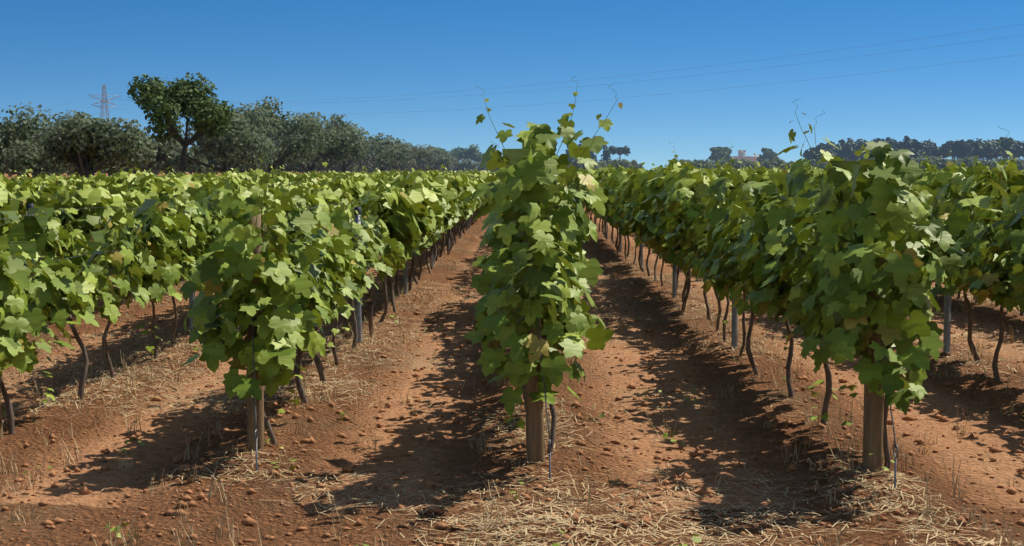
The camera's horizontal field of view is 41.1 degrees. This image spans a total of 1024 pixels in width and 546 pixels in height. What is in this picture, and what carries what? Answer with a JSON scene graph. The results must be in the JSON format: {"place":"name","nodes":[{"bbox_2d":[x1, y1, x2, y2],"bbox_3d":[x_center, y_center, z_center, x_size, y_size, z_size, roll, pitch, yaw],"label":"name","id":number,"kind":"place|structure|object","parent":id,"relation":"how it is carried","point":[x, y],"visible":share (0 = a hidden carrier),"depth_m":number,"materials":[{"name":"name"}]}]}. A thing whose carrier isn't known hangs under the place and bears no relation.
{"place":"outdoors","nodes":[
{"label":"outdoors","id":0,"kind":"place"},
{"bbox_2d":[0,171,1023,545],"bbox_3d":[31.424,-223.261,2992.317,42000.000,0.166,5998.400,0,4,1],"label":"soil","id":1,"kind":"structure","parent":0,"point":[694,431],"depth_m":9.02,"materials":[{"name":"brown soil"}]},
{"bbox_2d":[0,131,45,174],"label":"olive tree","id":2,"kind":"object","parent":1,"relation":"on","point":[6,168],"visible":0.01,"depth_m":73.83,"materials":[{"name":"green plant"}]},
{"bbox_2d":[0,102,98,176],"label":"olive tree","id":3,"kind":"object","parent":1,"relation":"on","point":[25,130],"visible":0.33,"depth_m":70.42,"materials":[{"name":"green plant"}]},
{"bbox_2d":[0,112,157,177],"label":"olive tree","id":4,"kind":"object","parent":1,"relation":"on","point":[93,144],"visible":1,"depth_m":61.13,"materials":[{"name":"green plant"}]},
{"bbox_2d":[49,161,124,175],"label":"bush","id":5,"kind":"object","parent":1,"relation":"on","point":[118,167],"visible":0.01,"depth_m":111.08,"materials":[{"name":"green plant"}]},
{"bbox_2d":[56,163,120,176],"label":"bush","id":6,"kind":"object","parent":1,"relation":"on","point":[76,171],"visible":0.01,"depth_m":83.82,"materials":[{"name":"green plant"}]},
{"bbox_2d":[88,84,119,174],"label":"pylon towers","id":7,"kind":"structure","parent":1,"relation":"on","point":[103,95],"depth_m":498.00,"materials":[{"name":"silver metal"}]},
{"bbox_2d":[3,24,1022,122],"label":"powerline cables","id":8,"kind":"object","parent":7,"relation":"attached to","point":[626,75],"visible":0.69,"depth_m":291.23,"materials":[{"name":"grey metal"}]},
{"bbox_2d":[103,166,157,173],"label":"bush","id":9,"kind":"object","parent":1,"relation":"on","point":[135,171],"visible":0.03,"depth_m":120.10,"materials":[{"name":"green plant"}]},
{"bbox_2d":[125,169,159,174],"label":"bush","id":10,"kind":"object","parent":1,"relation":"on","point":[155,172],"depth_m":146.36,"materials":[{"name":"green plant"}]},
{"bbox_2d":[120,137,174,172],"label":"olive tree","id":11,"kind":"object","parent":1,"relation":"on","point":[160,157],"visible":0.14,"depth_m":92.06,"materials":[{"name":"green plant"}]},
{"bbox_2d":[149,133,208,174],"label":"olive tree","id":12,"kind":"object","parent":1,"relation":"on","point":[174,164],"visible":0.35,"depth_m":99.65,"materials":[{"name":"green plant"}]},
{"bbox_2d":[127,72,236,173],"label":"almond tree","id":13,"kind":"object","parent":1,"relation":"on","point":[186,99],"visible":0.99,"depth_m":68.53,"materials":[{"name":"green plant"}]},
{"bbox_2d":[186,145,234,173],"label":"bush","id":14,"kind":"object","parent":1,"relation":"on","point":[216,163],"visible":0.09,"depth_m":110.67,"materials":[{"name":"green plant"}]},
{"bbox_2d":[157,103,276,173],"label":"olive tree","id":15,"kind":"object","parent":1,"relation":"on","point":[242,137],"visible":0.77,"depth_m":81.97,"materials":[{"name":"green plant"}]},
{"bbox_2d":[217,153,272,173],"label":"bush","id":16,"kind":"object","parent":1,"relation":"on","point":[245,167],"visible":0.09,"depth_m":122.00,"materials":[{"name":"green plant"}]},
{"bbox_2d":[242,146,290,172],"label":"bush","id":17,"kind":"object","parent":1,"relation":"on","point":[281,163],"visible":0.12,"depth_m":133.62,"materials":[{"name":"green plant"}]},
{"bbox_2d":[237,96,340,172],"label":"olive tree","id":18,"kind":"object","parent":1,"relation":"on","point":[299,138],"visible":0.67,"depth_m":94.15,"materials":[{"name":"green plant"}]},
{"bbox_2d":[280,157,311,171],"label":"bush","id":19,"kind":"object","parent":1,"relation":"on","point":[298,166],"visible":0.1,"depth_m":152.34,"materials":[{"name":"green plant"}]},
{"bbox_2d":[280,155,321,172],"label":"bush","id":20,"kind":"object","parent":1,"relation":"on","point":[318,163],"visible":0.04,"depth_m":165.90,"materials":[{"name":"green plant"}]},
{"bbox_2d":[273,112,365,172],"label":"olive tree","id":21,"kind":"object","parent":1,"relation":"on","point":[345,147],"visible":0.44,"depth_m":112.83,"materials":[{"name":"green plant"}]},
{"bbox_2d":[314,155,338,172],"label":"bush","id":22,"kind":"object","parent":1,"relation":"on","point":[334,166],"visible":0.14,"depth_m":177.89,"materials":[{"name":"green plant"}]},
{"bbox_2d":[324,163,346,172],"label":"bush","id":23,"kind":"object","parent":1,"relation":"on","point":[338,167],"visible":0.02,"depth_m":190.25,"materials":[{"name":"green plant"}]},
{"bbox_2d":[333,159,356,172],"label":"bush","id":24,"kind":"object","parent":1,"relation":"on","point":[351,170],"visible":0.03,"depth_m":204.60,"materials":[{"name":"green plant"}]},
{"bbox_2d":[332,160,372,171],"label":"bush","id":25,"kind":"object","parent":1,"relation":"on","point":[367,166],"visible":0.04,"depth_m":217.32,"materials":[{"name":"green plant"}]},
{"bbox_2d":[323,121,400,171],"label":"olive tree","id":26,"kind":"object","parent":1,"relation":"on","point":[381,152],"visible":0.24,"depth_m":135.23,"materials":[{"name":"green plant"}]},
{"bbox_2d":[355,159,381,172],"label":"bush","id":27,"kind":"object","parent":1,"relation":"on","point":[377,166],"visible":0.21,"depth_m":230.92,"materials":[{"name":"green plant"}]},
{"bbox_2d":[351,133,411,171],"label":"olive tree","id":28,"kind":"object","parent":1,"relation":"on","point":[401,157],"visible":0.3,"depth_m":163.81,"materials":[{"name":"green plant"}]},
{"bbox_2d":[383,165,400,170],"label":"bush","id":29,"kind":"object","parent":1,"relation":"on","point":[392,168],"visible":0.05,"depth_m":260.23,"materials":[{"name":"green plant"}]},
{"bbox_2d":[389,141,430,171],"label":"olive tree","id":30,"kind":"object","parent":1,"relation":"on","point":[413,152],"visible":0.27,"depth_m":201.26,"materials":[{"name":"green plant"}]},
{"bbox_2d":[398,144,457,170],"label":"olive tree","id":31,"kind":"object","parent":1,"relation":"on","point":[419,163],"visible":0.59,"depth_m":239.25,"materials":[{"name":"green plant"}]},
{"bbox_2d":[423,147,452,170],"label":"olive tree","id":32,"kind":"object","parent":1,"relation":"on","point":[439,165],"visible":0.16,"depth_m":283.93,"materials":[{"name":"green plant"}]},
{"bbox_2d":[0,209,885,471],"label":"wooden posts","id":33,"kind":"object","parent":1,"relation":"in","point":[873,420],"visible":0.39,"depth_m":8.01,"materials":[{"name":"brown wood"}]},
{"bbox_2d":[0,184,1023,489],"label":"trellis wires","id":34,"kind":"object","parent":33,"relation":"attached to","point":[544,380],"visible":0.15,"depth_m":7.82,"materials":[{"name":"grey metal"}]},
{"bbox_2d":[428,144,502,161],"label":"carob trees","id":35,"kind":"object","parent":1,"relation":"on","point":[472,153],"visible":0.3,"depth_m":485.50,"materials":[{"name":"green plant"}]},
{"bbox_2d":[26,204,976,352],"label":"trellis line posts","id":36,"kind":"object","parent":1,"relation":"on","point":[947,323],"visible":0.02,"depth_m":13.51,"materials":[{"name":"wood"}]},
{"bbox_2d":[2,270,1004,545],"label":"weeds","id":37,"kind":"object","parent":1,"relation":"on","point":[508,420],"visible":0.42,"depth_m":9.08,"materials":[{"name":"green plant"}]},
{"bbox_2d":[0,76,1011,347],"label":"vine shoots","id":38,"kind":"object","parent":1,"relation":"on","point":[514,216],"visible":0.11,"depth_m":8.79,"materials":[{"name":"green plant"}]},
{"bbox_2d":[0,279,1023,545],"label":"soil clods","id":39,"kind":"object","parent":1,"relation":"on","point":[348,467],"visible":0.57,"depth_m":8.33,"materials":[{"name":"brown soil"}]},
{"bbox_2d":[0,234,1023,545],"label":"dry grass litter","id":40,"kind":"object","parent":1,"relation":"on","point":[572,416],"depth_m":8.38,"materials":[{"name":"plant"}]},
{"bbox_2d":[0,161,1023,223],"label":"vines","id":41,"kind":"object","parent":1,"relation":"on","point":[574,185],"depth_m":48.02,"materials":[{"name":"green plant"}]},
{"bbox_2d":[301,168,1023,173],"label":"distant vines leaves","id":42,"kind":"object","parent":41,"relation":"on","point":[456,172],"visible":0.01,"depth_m":117.88,"materials":[{"name":"green plant"}]},
{"bbox_2d":[0,92,1023,467],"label":"vines","id":43,"kind":"object","parent":1,"relation":"on","point":[222,268],"depth_m":8.34,"materials":[{"name":"green plant"}]},
{"bbox_2d":[0,144,1023,319],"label":"vines","id":44,"kind":"object","parent":1,"relation":"on","point":[433,211],"depth_m":18.24,"materials":[{"name":"green plant"}]},
{"bbox_2d":[1,230,1023,545],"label":"dry straw","id":45,"kind":"object","parent":1,"relation":"on","point":[679,500],"visible":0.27,"depth_m":7.62,"materials":[{"name":"beige plant"}]},
{"bbox_2d":[565,140,630,162],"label":"cypress trees","id":46,"kind":"object","parent":1,"relation":"on","point":[619,151],"visible":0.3,"depth_m":478.12,"materials":[{"name":"green plant"}]},
{"bbox_2d":[353,155,1023,171],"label":"olive trees","id":47,"kind":"object","parent":1,"relation":"on","point":[471,165],"visible":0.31,"depth_m":316.46,"materials":[{"name":"green plant"}]},
{"bbox_2d":[708,146,777,161],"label":"farmhouse trees","id":48,"kind":"object","parent":1,"relation":"on","point":[719,153],"visible":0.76,"depth_m":555.32,"materials":[{"name":"green plant"}]},
{"bbox_2d":[731,150,762,166],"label":"farmhouse","id":49,"kind":"object","parent":1,"relation":"on","point":[741,154],"visible":0.2,"depth_m":596.92,"materials":[{"name":"stone"}]},
{"bbox_2d":[802,135,1023,161],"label":"distant trees","id":50,"kind":"object","parent":1,"relation":"on","point":[988,150],"visible":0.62,"depth_m":475.06,"materials":[{"name":"green plant"}]},
{"bbox_2d":[0,0,1023,169],"label":"sky","id":51,"kind":"structure","parent":0,"point":[54,53],"materials":[{"name":"blue"}]}
]}

